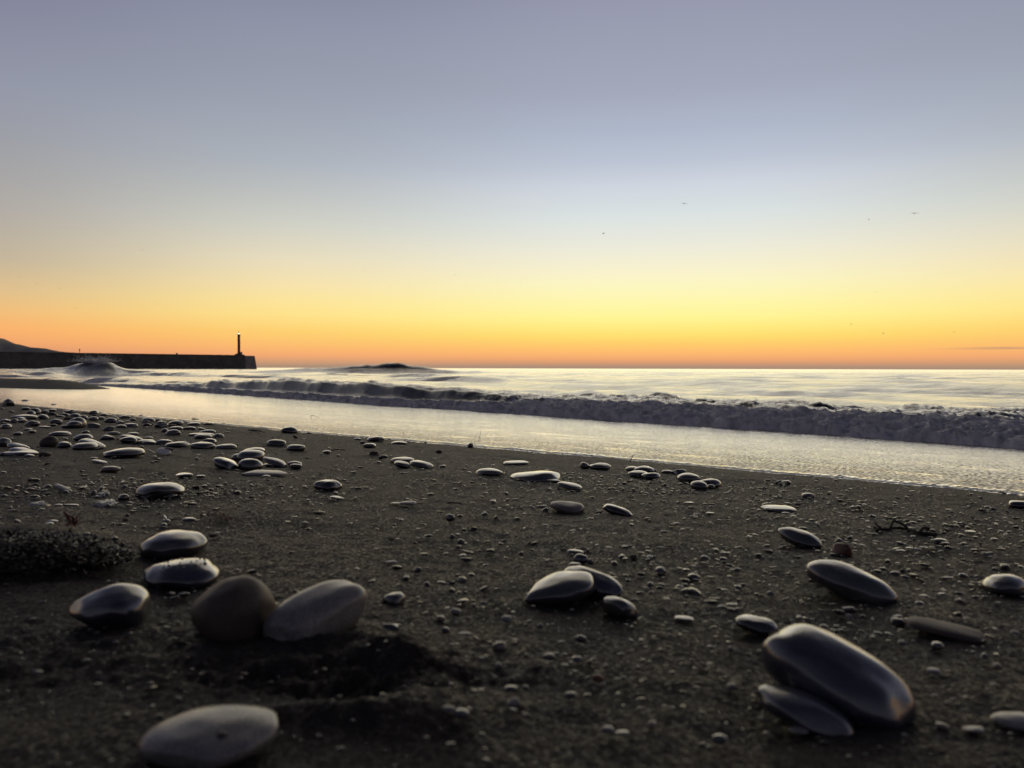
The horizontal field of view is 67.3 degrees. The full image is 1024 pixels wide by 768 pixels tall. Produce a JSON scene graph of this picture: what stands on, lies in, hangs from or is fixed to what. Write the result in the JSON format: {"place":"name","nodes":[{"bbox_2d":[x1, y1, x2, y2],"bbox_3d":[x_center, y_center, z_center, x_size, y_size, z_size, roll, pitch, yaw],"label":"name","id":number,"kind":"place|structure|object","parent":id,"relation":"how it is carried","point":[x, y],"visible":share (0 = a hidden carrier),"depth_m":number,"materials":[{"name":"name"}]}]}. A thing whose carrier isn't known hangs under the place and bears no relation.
{"place":"outdoors","nodes":[
{"label":"outdoors","id":0,"kind":"place"},
{"bbox_2d":[0,338,73,352],"bbox_3d":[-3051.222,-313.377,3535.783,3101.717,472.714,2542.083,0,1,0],"label":"hill","id":1,"kind":"structure","parent":0,"point":[6,345],"depth_m":3339.86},
{"bbox_2d":[0,378,1023,767],"bbox_3d":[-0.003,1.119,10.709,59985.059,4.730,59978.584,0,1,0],"label":"ground","id":2,"kind":"structure","parent":0,"point":[74,728],"depth_m":1.25,"materials":[{"name":"grey sand"}]},
{"bbox_2d":[0,438,11,446],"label":"pebble","id":3,"kind":"object","parent":2,"relation":"on","point":[4,442],"visible":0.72,"depth_m":4.17,"materials":[{"name":"grey stone"}]},
{"bbox_2d":[7,443,29,448],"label":"pebble","id":4,"kind":"object","parent":2,"relation":"on","point":[11,445],"visible":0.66,"depth_m":3.99,"materials":[{"name":"stone"}]},
{"bbox_2d":[3,450,38,455],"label":"pebble","id":5,"kind":"object","parent":2,"relation":"on","point":[15,453],"visible":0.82,"depth_m":3.67,"materials":[{"name":"stone"}]},
{"bbox_2d":[9,447,36,451],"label":"pebble","id":6,"kind":"object","parent":2,"relation":"on","point":[17,449],"visible":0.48,"depth_m":3.75,"materials":[{"name":"grey stone"}]},
{"bbox_2d":[11,415,37,418],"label":"pebble","id":7,"kind":"object","parent":2,"relation":"on","point":[25,416],"visible":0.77,"depth_m":7.34,"materials":[{"name":"stone"}]},
{"bbox_2d":[25,421,39,425],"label":"pebble","id":8,"kind":"object","parent":2,"relation":"on","point":[33,423],"visible":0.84,"depth_m":6.20,"materials":[{"name":"stone"}]},
{"bbox_2d":[39,436,58,446],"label":"pebble","id":9,"kind":"object","parent":2,"relation":"on","point":[49,441],"visible":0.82,"depth_m":4.28,"materials":[{"name":"brown stone"}]},
{"bbox_2d":[48,431,70,435],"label":"pebble","id":10,"kind":"object","parent":2,"relation":"on","point":[61,433],"visible":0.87,"depth_m":5.14,"materials":[{"name":"grey stone"}]},
{"bbox_2d":[54,484,71,491],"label":"pebble","id":11,"kind":"object","parent":2,"relation":"on","point":[60,487],"visible":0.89,"depth_m":2.51,"materials":[{"name":"stone"}]},
{"bbox_2d":[56,441,71,447],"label":"pebble","id":12,"kind":"object","parent":2,"relation":"on","point":[64,444],"visible":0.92,"depth_m":4.24,"materials":[{"name":"stone"}]},
{"bbox_2d":[0,511,137,579],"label":"seaweed heap","id":13,"kind":"object","parent":2,"relation":"on","point":[35,551],"visible":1,"depth_m":1.44,"materials":[{"name":"plant"}]},
{"bbox_2d":[66,421,81,427],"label":"pebble","id":14,"kind":"object","parent":2,"relation":"on","point":[74,424],"visible":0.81,"depth_m":6.14,"materials":[{"name":"stone"}]},
{"bbox_2d":[70,417,86,427],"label":"pebble","id":15,"kind":"object","parent":2,"relation":"on","point":[83,422],"visible":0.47,"depth_m":6.26,"materials":[{"name":"grey stone"}]},
{"bbox_2d":[73,434,92,440],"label":"pebble","id":16,"kind":"object","parent":2,"relation":"on","point":[79,437],"visible":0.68,"depth_m":4.80,"materials":[{"name":"grey stone"}]},
{"bbox_2d":[71,442,97,450],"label":"pebble","id":17,"kind":"object","parent":2,"relation":"on","point":[86,446],"visible":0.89,"depth_m":4.12,"materials":[{"name":"grey stone"}]},
{"bbox_2d":[78,438,105,449],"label":"pebble","id":18,"kind":"object","parent":2,"relation":"on","point":[101,446],"visible":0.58,"depth_m":4.26,"materials":[{"name":"grey stone"}]},
{"bbox_2d":[94,499,116,506],"bbox_3d":[-1.192,0.349,2.259,0.053,0.012,0.088,0,1,0],"label":"fragment","id":19,"kind":"object","parent":2,"relation":"on","point":[105,502],"visible":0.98,"depth_m":2.24,"materials":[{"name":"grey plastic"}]},
{"bbox_2d":[68,583,149,628],"bbox_3d":[-0.605,0.335,1.162,0.112,0.066,0.099,0,1,0],"label":"pebble","id":20,"kind":"object","parent":2,"relation":"on","point":[122,605],"visible":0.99,"depth_m":1.13,"materials":[{"name":"grey stone"}]},
{"bbox_2d":[101,466,120,471],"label":"pebble","id":21,"kind":"object","parent":2,"relation":"on","point":[110,469],"visible":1,"depth_m":3.12,"materials":[{"name":"beige stone"}]},
{"bbox_2d":[102,448,145,457],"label":"pebble","id":22,"kind":"object","parent":2,"relation":"on","point":[125,452],"visible":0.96,"depth_m":3.78,"materials":[{"name":"grey stone"}]},
{"bbox_2d":[119,436,136,442],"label":"pebble","id":23,"kind":"object","parent":2,"relation":"on","point":[129,439],"visible":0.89,"depth_m":4.75,"materials":[{"name":"stone"}]},
{"bbox_2d":[135,482,184,497],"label":"pebble","id":24,"kind":"object","parent":2,"relation":"on","point":[158,490],"visible":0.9,"depth_m":2.46,"materials":[{"name":"grey stone"}]},
{"bbox_2d":[147,448,173,454],"bbox_3d":[-1.841,0.350,4.033,0.130,0.035,0.081,0,1,0],"label":"broken shell","id":25,"kind":"object","parent":2,"relation":"on","point":[164,451],"visible":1,"depth_m":4.01,"materials":[{"name":"stone"}]},
{"bbox_2d":[156,439,171,444],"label":"pebble","id":26,"kind":"object","parent":2,"relation":"on","point":[163,441],"visible":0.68,"depth_m":4.68,"materials":[{"name":"grey stone"}]},
{"bbox_2d":[139,530,207,559],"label":"pebble","id":27,"kind":"object","parent":2,"relation":"on","point":[169,544],"visible":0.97,"depth_m":1.58,"materials":[{"name":"grey stone"}]},
{"bbox_2d":[166,429,180,434],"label":"pebble","id":28,"kind":"object","parent":2,"relation":"on","point":[173,432],"visible":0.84,"depth_m":5.66,"materials":[{"name":"grey stone"}]},
{"bbox_2d":[164,441,189,446],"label":"pebble","id":29,"kind":"object","parent":2,"relation":"on","point":[180,444],"visible":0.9,"depth_m":4.53,"materials":[{"name":"grey stone"}]},
{"bbox_2d":[143,557,220,589],"bbox_3d":[-0.603,0.344,1.404,0.143,0.048,0.121,0,1,0],"label":"pebble","id":30,"kind":"object","parent":2,"relation":"on","point":[186,573],"visible":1,"depth_m":1.36,"materials":[{"name":"grey stone"}]},
{"bbox_2d":[190,442,215,448],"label":"pebble","id":31,"kind":"object","parent":2,"relation":"on","point":[202,445],"visible":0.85,"depth_m":4.43,"materials":[{"name":"stone"}]},
{"bbox_2d":[194,434,212,438],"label":"pebble","id":32,"kind":"object","parent":2,"relation":"on","point":[202,436],"visible":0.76,"depth_m":5.33,"materials":[{"name":"grey stone"}]},
{"bbox_2d":[138,704,277,767],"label":"pebble","id":33,"kind":"object","parent":2,"relation":"on","point":[217,736],"visible":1,"depth_m":0.73,"materials":[{"name":"stone"}]},
{"bbox_2d":[197,507,236,521],"bbox_3d":[-0.786,0.342,2.056,0.104,0.050,0.099,0,1,-17],"label":"red seaweed","id":34,"kind":"object","parent":2,"relation":"on","point":[222,514],"visible":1,"depth_m":2.05,"materials":[{"name":"plant"}]},
{"bbox_2d":[213,457,237,468],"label":"pebble","id":35,"kind":"object","parent":2,"relation":"on","point":[223,463],"visible":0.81,"depth_m":3.35,"materials":[{"name":"stone"}]},
{"bbox_2d":[215,444,236,448],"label":"pebble","id":36,"kind":"object","parent":2,"relation":"on","point":[227,446],"visible":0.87,"depth_m":4.51,"materials":[{"name":"grey stone"}]},
{"bbox_2d":[190,575,275,642],"bbox_3d":[-0.403,0.333,1.109,0.117,0.112,0.112,0,1,0],"label":"pebble","id":37,"kind":"object","parent":2,"relation":"on","point":[238,608],"visible":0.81,"depth_m":1.07,"materials":[{"name":"brown stone"}]},
{"bbox_2d":[236,449,264,460],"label":"pebble","id":38,"kind":"object","parent":2,"relation":"on","point":[259,455],"visible":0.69,"depth_m":3.81,"materials":[{"name":"grey stone"}]},
{"bbox_2d":[238,458,263,469],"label":"pebble","id":39,"kind":"object","parent":2,"relation":"on","point":[249,464],"visible":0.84,"depth_m":3.37,"materials":[{"name":"grey stone"}]},
{"bbox_2d":[242,470,287,476],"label":"pebble","id":40,"kind":"object","parent":2,"relation":"on","point":[277,473],"visible":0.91,"depth_m":3.14,"materials":[{"name":"stone"}]},
{"bbox_2d":[263,457,286,467],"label":"pebble","id":41,"kind":"object","parent":2,"relation":"on","point":[277,462],"visible":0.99,"depth_m":3.61,"materials":[{"name":"grey stone"}]},
{"bbox_2d":[267,439,285,445],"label":"pebble","id":42,"kind":"object","parent":2,"relation":"on","point":[276,442],"visible":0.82,"depth_m":4.90,"materials":[{"name":"grey stone"}]},
{"bbox_2d":[281,426,297,432],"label":"pebble","id":43,"kind":"object","parent":2,"relation":"on","point":[290,429],"visible":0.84,"depth_m":6.44,"materials":[{"name":"stone"}]},
{"bbox_2d":[287,444,304,450],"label":"pebble","id":44,"kind":"object","parent":2,"relation":"on","point":[295,447],"visible":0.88,"depth_m":4.58,"materials":[{"name":"grey stone"}]},
{"bbox_2d":[263,580,366,640],"bbox_3d":[-0.283,0.337,1.113,0.146,0.087,0.084,-1,2,-45],"label":"pebble","id":45,"kind":"object","parent":2,"relation":"on","point":[328,607],"visible":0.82,"depth_m":1.09,"materials":[{"name":"stone"}]},
{"bbox_2d":[313,480,341,490],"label":"pebble","id":46,"kind":"object","parent":2,"relation":"on","point":[326,485],"visible":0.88,"depth_m":2.78,"materials":[{"name":"stone"}]},
{"bbox_2d":[367,436,384,441],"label":"pebble","id":47,"kind":"object","parent":2,"relation":"on","point":[375,438],"visible":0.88,"depth_m":5.70,"materials":[{"name":"stone"}]},
{"bbox_2d":[383,624,398,629],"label":"pebble","id":48,"kind":"object","parent":2,"relation":"on","point":[392,626],"visible":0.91,"depth_m":1.14,"materials":[{"name":"stone"}]},
{"bbox_2d":[383,592,405,604],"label":"pebble","id":49,"kind":"object","parent":2,"relation":"on","point":[396,598],"visible":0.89,"depth_m":1.28,"materials":[{"name":"grey stone"}]},
{"bbox_2d":[390,457,413,462],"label":"pebble","id":50,"kind":"object","parent":2,"relation":"on","point":[406,459],"visible":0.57,"depth_m":3.97,"materials":[{"name":"grey stone"}]},
{"bbox_2d":[394,461,409,467],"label":"pebble","id":51,"kind":"object","parent":2,"relation":"on","point":[401,464],"visible":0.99,"depth_m":3.72,"materials":[{"name":"stone"}]},
{"bbox_2d":[410,460,433,467],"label":"pebble","id":52,"kind":"object","parent":2,"relation":"on","point":[418,463],"visible":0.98,"depth_m":3.75,"materials":[{"name":"grey stone"}]},
{"bbox_2d":[442,705,454,712],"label":"pebble","id":53,"kind":"object","parent":2,"relation":"on","point":[447,708],"visible":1,"depth_m":0.82,"materials":[{"name":"stone"}]},
{"bbox_2d":[454,708,469,717],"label":"pebble","id":54,"kind":"object","parent":2,"relation":"on","point":[461,713],"visible":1,"depth_m":0.82,"materials":[{"name":"grey stone"}]},
{"bbox_2d":[476,468,502,475],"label":"pebble","id":55,"kind":"object","parent":2,"relation":"on","point":[489,472],"visible":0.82,"depth_m":3.46,"materials":[{"name":"grey stone"}]},
{"bbox_2d":[492,641,505,650],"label":"pebble","id":56,"kind":"object","parent":2,"relation":"on","point":[499,646],"visible":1,"depth_m":1.07,"materials":[{"name":"beige stone"}]},
{"bbox_2d":[501,615,512,622],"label":"pebble","id":57,"kind":"object","parent":2,"relation":"on","point":[506,618],"visible":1,"depth_m":1.21,"materials":[{"name":"stone"}]},
{"bbox_2d":[503,685,516,690],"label":"pebble","id":58,"kind":"object","parent":2,"relation":"on","point":[510,688],"visible":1,"depth_m":0.93,"materials":[{"name":"grey stone"}]},
{"bbox_2d":[506,697,520,707],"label":"pebble","id":59,"kind":"object","parent":2,"relation":"on","point":[514,702],"visible":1,"depth_m":0.87,"materials":[{"name":"stone"}]},
{"bbox_2d":[503,460,528,464],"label":"pebble","id":60,"kind":"object","parent":2,"relation":"on","point":[518,462],"visible":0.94,"depth_m":4.09,"materials":[{"name":"white stone"}]},
{"bbox_2d":[510,471,559,481],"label":"pebble","id":61,"kind":"object","parent":2,"relation":"on","point":[539,476],"visible":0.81,"depth_m":3.31,"materials":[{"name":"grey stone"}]},
{"bbox_2d":[525,571,595,604],"bbox_3d":[0.086,0.361,1.371,0.129,0.049,0.109,0,1,0],"label":"pebble","id":62,"kind":"object","parent":2,"relation":"on","point":[562,587],"visible":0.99,"depth_m":1.33,"materials":[{"name":"grey stone"}]},
{"bbox_2d":[550,501,584,513],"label":"pebble","id":63,"kind":"object","parent":2,"relation":"on","point":[568,507],"visible":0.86,"depth_m":2.38,"materials":[{"name":"stone"}]},
{"bbox_2d":[558,481,581,489],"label":"pebble","id":64,"kind":"object","parent":2,"relation":"on","point":[569,485],"visible":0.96,"depth_m":3.05,"materials":[{"name":"grey stone"}]},
{"bbox_2d":[573,554,587,563],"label":"pebble","id":65,"kind":"object","parent":2,"relation":"on","point":[581,558],"visible":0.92,"depth_m":1.67,"materials":[{"name":"stone"}]},
{"bbox_2d":[564,565,622,598],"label":"pebble","id":66,"kind":"object","parent":2,"relation":"on","point":[607,585],"visible":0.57,"depth_m":1.38,"materials":[{"name":"grey stone"}]},
{"bbox_2d":[592,674,603,681],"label":"pebble","id":67,"kind":"object","parent":2,"relation":"on","point":[598,677],"visible":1,"depth_m":0.96,"materials":[{"name":"orange stone"}]},
{"bbox_2d":[589,463,610,469],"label":"pebble","id":68,"kind":"object","parent":2,"relation":"on","point":[600,466],"visible":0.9,"depth_m":3.97,"materials":[{"name":"grey stone"}]},
{"bbox_2d":[601,725,613,732],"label":"pebble","id":69,"kind":"object","parent":2,"relation":"on","point":[607,729],"visible":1,"depth_m":0.82,"materials":[{"name":"stone"}]},
{"bbox_2d":[602,504,632,515],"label":"pebble","id":70,"kind":"object","parent":2,"relation":"on","point":[613,509],"visible":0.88,"depth_m":2.38,"materials":[{"name":"stone"}]},
{"bbox_2d":[601,596,637,618],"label":"pebble","id":71,"kind":"object","parent":2,"relation":"on","point":[617,607],"visible":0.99,"depth_m":1.26,"materials":[{"name":"grey stone"}]},
{"bbox_2d":[614,730,628,735],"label":"pebble","id":72,"kind":"object","parent":2,"relation":"on","point":[623,732],"visible":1,"depth_m":0.81,"materials":[{"name":"stone"}]},
{"bbox_2d":[628,470,646,476],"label":"pebble","id":73,"kind":"object","parent":2,"relation":"on","point":[636,473],"visible":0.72,"depth_m":3.68,"materials":[{"name":"grey stone"}]},
{"bbox_2d":[634,466,654,472],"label":"pebble","id":74,"kind":"object","parent":2,"relation":"on","point":[647,469],"visible":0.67,"depth_m":3.87,"materials":[{"name":"stone"}]},
{"bbox_2d":[641,473,660,478],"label":"pebble","id":75,"kind":"object","parent":2,"relation":"on","point":[651,475],"visible":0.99,"depth_m":3.59,"materials":[{"name":"stone"}]},
{"bbox_2d":[648,721,656,729],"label":"pebble","id":76,"kind":"object","parent":2,"relation":"on","point":[652,725],"visible":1,"depth_m":0.83,"materials":[{"name":"beige stone"}]},
{"bbox_2d":[674,615,693,621],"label":"pebble","id":77,"kind":"object","parent":2,"relation":"on","point":[684,618],"visible":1,"depth_m":1.25,"materials":[{"name":"grey stone"}]},
{"bbox_2d":[677,473,699,482],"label":"pebble","id":78,"kind":"object","parent":2,"relation":"on","point":[688,477],"visible":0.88,"depth_m":3.53,"materials":[{"name":"grey stone"}]},
{"bbox_2d":[690,480,707,489],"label":"pebble","id":79,"kind":"object","parent":2,"relation":"on","point":[698,484],"visible":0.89,"depth_m":3.18,"materials":[{"name":"stone"}]},
{"bbox_2d":[700,479,720,487],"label":"pebble","id":80,"kind":"object","parent":2,"relation":"on","point":[716,483],"visible":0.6,"depth_m":3.30,"materials":[{"name":"stone"}]},
{"bbox_2d":[712,734,725,743],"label":"pebble","id":81,"kind":"object","parent":2,"relation":"on","point":[719,738],"visible":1,"depth_m":0.80,"materials":[{"name":"stone"}]},
{"bbox_2d":[726,683,737,690],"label":"pebble","id":82,"kind":"object","parent":2,"relation":"on","point":[732,686],"visible":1,"depth_m":0.95,"materials":[{"name":"stone"}]},
{"bbox_2d":[735,614,777,634],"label":"pebble","id":83,"kind":"object","parent":2,"relation":"on","point":[756,624],"visible":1,"depth_m":1.20,"materials":[{"name":"stone"}]},
{"bbox_2d":[761,505,796,512],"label":"pebble","id":84,"kind":"object","parent":2,"relation":"on","point":[778,508],"visible":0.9,"depth_m":2.60,"materials":[{"name":"white stone"}]},
{"bbox_2d":[789,726,808,734],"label":"pebble","id":85,"kind":"object","parent":2,"relation":"on","point":[797,730],"visible":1,"depth_m":0.84,"materials":[{"name":"stone"}]},
{"bbox_2d":[778,527,821,548],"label":"pebble","id":86,"kind":"object","parent":2,"relation":"on","point":[794,536],"visible":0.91,"depth_m":1.97,"materials":[{"name":"grey stone"}]},
{"bbox_2d":[757,684,854,735],"bbox_3d":[0.332,0.372,0.875,0.106,0.039,0.063,1,1,27],"label":"pebble","id":87,"kind":"object","parent":2,"relation":"on","point":[811,713],"visible":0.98,"depth_m":0.86,"materials":[{"name":"grey stone"}]},
{"bbox_2d":[761,624,915,729],"bbox_3d":[0.388,0.352,0.928,0.176,0.101,0.104,1,2,43],"label":"pebble","id":88,"kind":"object","parent":2,"relation":"on","point":[853,683],"visible":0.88,"depth_m":0.89,"materials":[{"name":"grey stone"}]},
{"bbox_2d":[832,543,852,555],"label":"pebble","id":89,"kind":"object","parent":2,"relation":"on","point":[843,548],"visible":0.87,"depth_m":1.85,"materials":[{"name":"orange stone"}]},
{"bbox_2d":[807,560,897,603],"bbox_3d":[0.648,0.378,1.468,0.167,0.071,0.097,1,2,41],"label":"pebble","id":90,"kind":"object","parent":2,"relation":"on","point":[844,580],"visible":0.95,"depth_m":1.44,"materials":[{"name":"grey stone"}]},
{"bbox_2d":[873,519,937,535],"bbox_3d":[1.143,0.416,2.237,0.170,0.036,0.063,1,1,31],"label":"driftwood twig","id":91,"kind":"object","parent":2,"relation":"on","point":[903,527],"visible":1,"depth_m":2.24,"materials":[{"name":"brown wood"}]},
{"bbox_2d":[926,667,940,673],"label":"pebble","id":92,"kind":"object","parent":2,"relation":"on","point":[931,670],"visible":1,"depth_m":1.03,"materials":[{"name":"stone"}]},
{"bbox_2d":[931,641,943,650],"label":"pebble","id":93,"kind":"object","parent":2,"relation":"on","point":[937,645],"visible":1,"depth_m":1.14,"materials":[{"name":"grey stone"}]},
{"bbox_2d":[935,722,949,730],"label":"pebble","id":94,"kind":"object","parent":2,"relation":"on","point":[943,726],"visible":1,"depth_m":0.85,"materials":[{"name":"beige stone"}]},
{"bbox_2d":[906,616,986,642],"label":"pebble","id":95,"kind":"object","parent":2,"relation":"on","point":[949,630],"visible":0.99,"depth_m":1.21,"materials":[{"name":"grey stone"}]},
{"bbox_2d":[962,726,983,733],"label":"pebble","id":96,"kind":"object","parent":2,"relation":"on","point":[975,729],"visible":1,"depth_m":0.85,"materials":[{"name":"beige stone"}]},
{"bbox_2d":[982,574,1023,595],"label":"pebble","id":97,"kind":"object","parent":2,"relation":"on","point":[1006,584],"visible":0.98,"depth_m":1.51,"materials":[{"name":"grey stone"}]},
{"bbox_2d":[990,712,1023,731],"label":"pebble","id":98,"kind":"object","parent":2,"relation":"on","point":[1011,720],"visible":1,"depth_m":0.86,"materials":[{"name":"stone"}]},
{"bbox_2d":[1008,500,1023,508],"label":"pebble","id":99,"kind":"object","parent":2,"relation":"on","point":[1015,504],"visible":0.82,"depth_m":2.93,"materials":[{"name":"stone"}]},
{"bbox_2d":[0,386,1023,495],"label":"shallow water","id":100,"kind":"structure","parent":0,"point":[991,469],"depth_m":6.69,"materials":[{"name":"grey liquid"}]},
{"bbox_2d":[0,359,1023,408],"bbox_3d":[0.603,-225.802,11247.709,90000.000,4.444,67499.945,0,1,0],"label":"sea","id":101,"kind":"structure","parent":0,"point":[984,389],"depth_m":38.72,"materials":[{"name":"grey liquid"}]},
{"bbox_2d":[69,354,116,363],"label":"sea spray","id":102,"kind":"object","parent":101,"relation":"on","point":[97,359],"visible":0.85,"depth_m":60.04,"materials":[{"name":"white liquid"}]},
{"bbox_2d":[0,352,256,368],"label":"breakwater","id":103,"kind":"object","parent":101,"relation":"in","point":[25,360],"visible":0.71,"depth_m":351.55,"materials":[{"name":"grey concrete"}]},
{"bbox_2d":[86,378,1023,448],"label":"breaking wave","id":104,"kind":"object","parent":101,"relation":"on","point":[1002,427],"visible":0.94,"depth_m":9.61,"materials":[{"name":"grey liquid"}]},
{"bbox_2d":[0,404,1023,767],"bbox_3d":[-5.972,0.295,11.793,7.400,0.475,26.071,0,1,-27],"label":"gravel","id":105,"kind":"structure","parent":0,"point":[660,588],"depth_m":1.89,"materials":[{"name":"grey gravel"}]},
{"bbox_2d":[0,0,1023,369],"label":"sky","id":106,"kind":"structure","parent":0,"point":[319,183],"materials":[{"name":"blue"}]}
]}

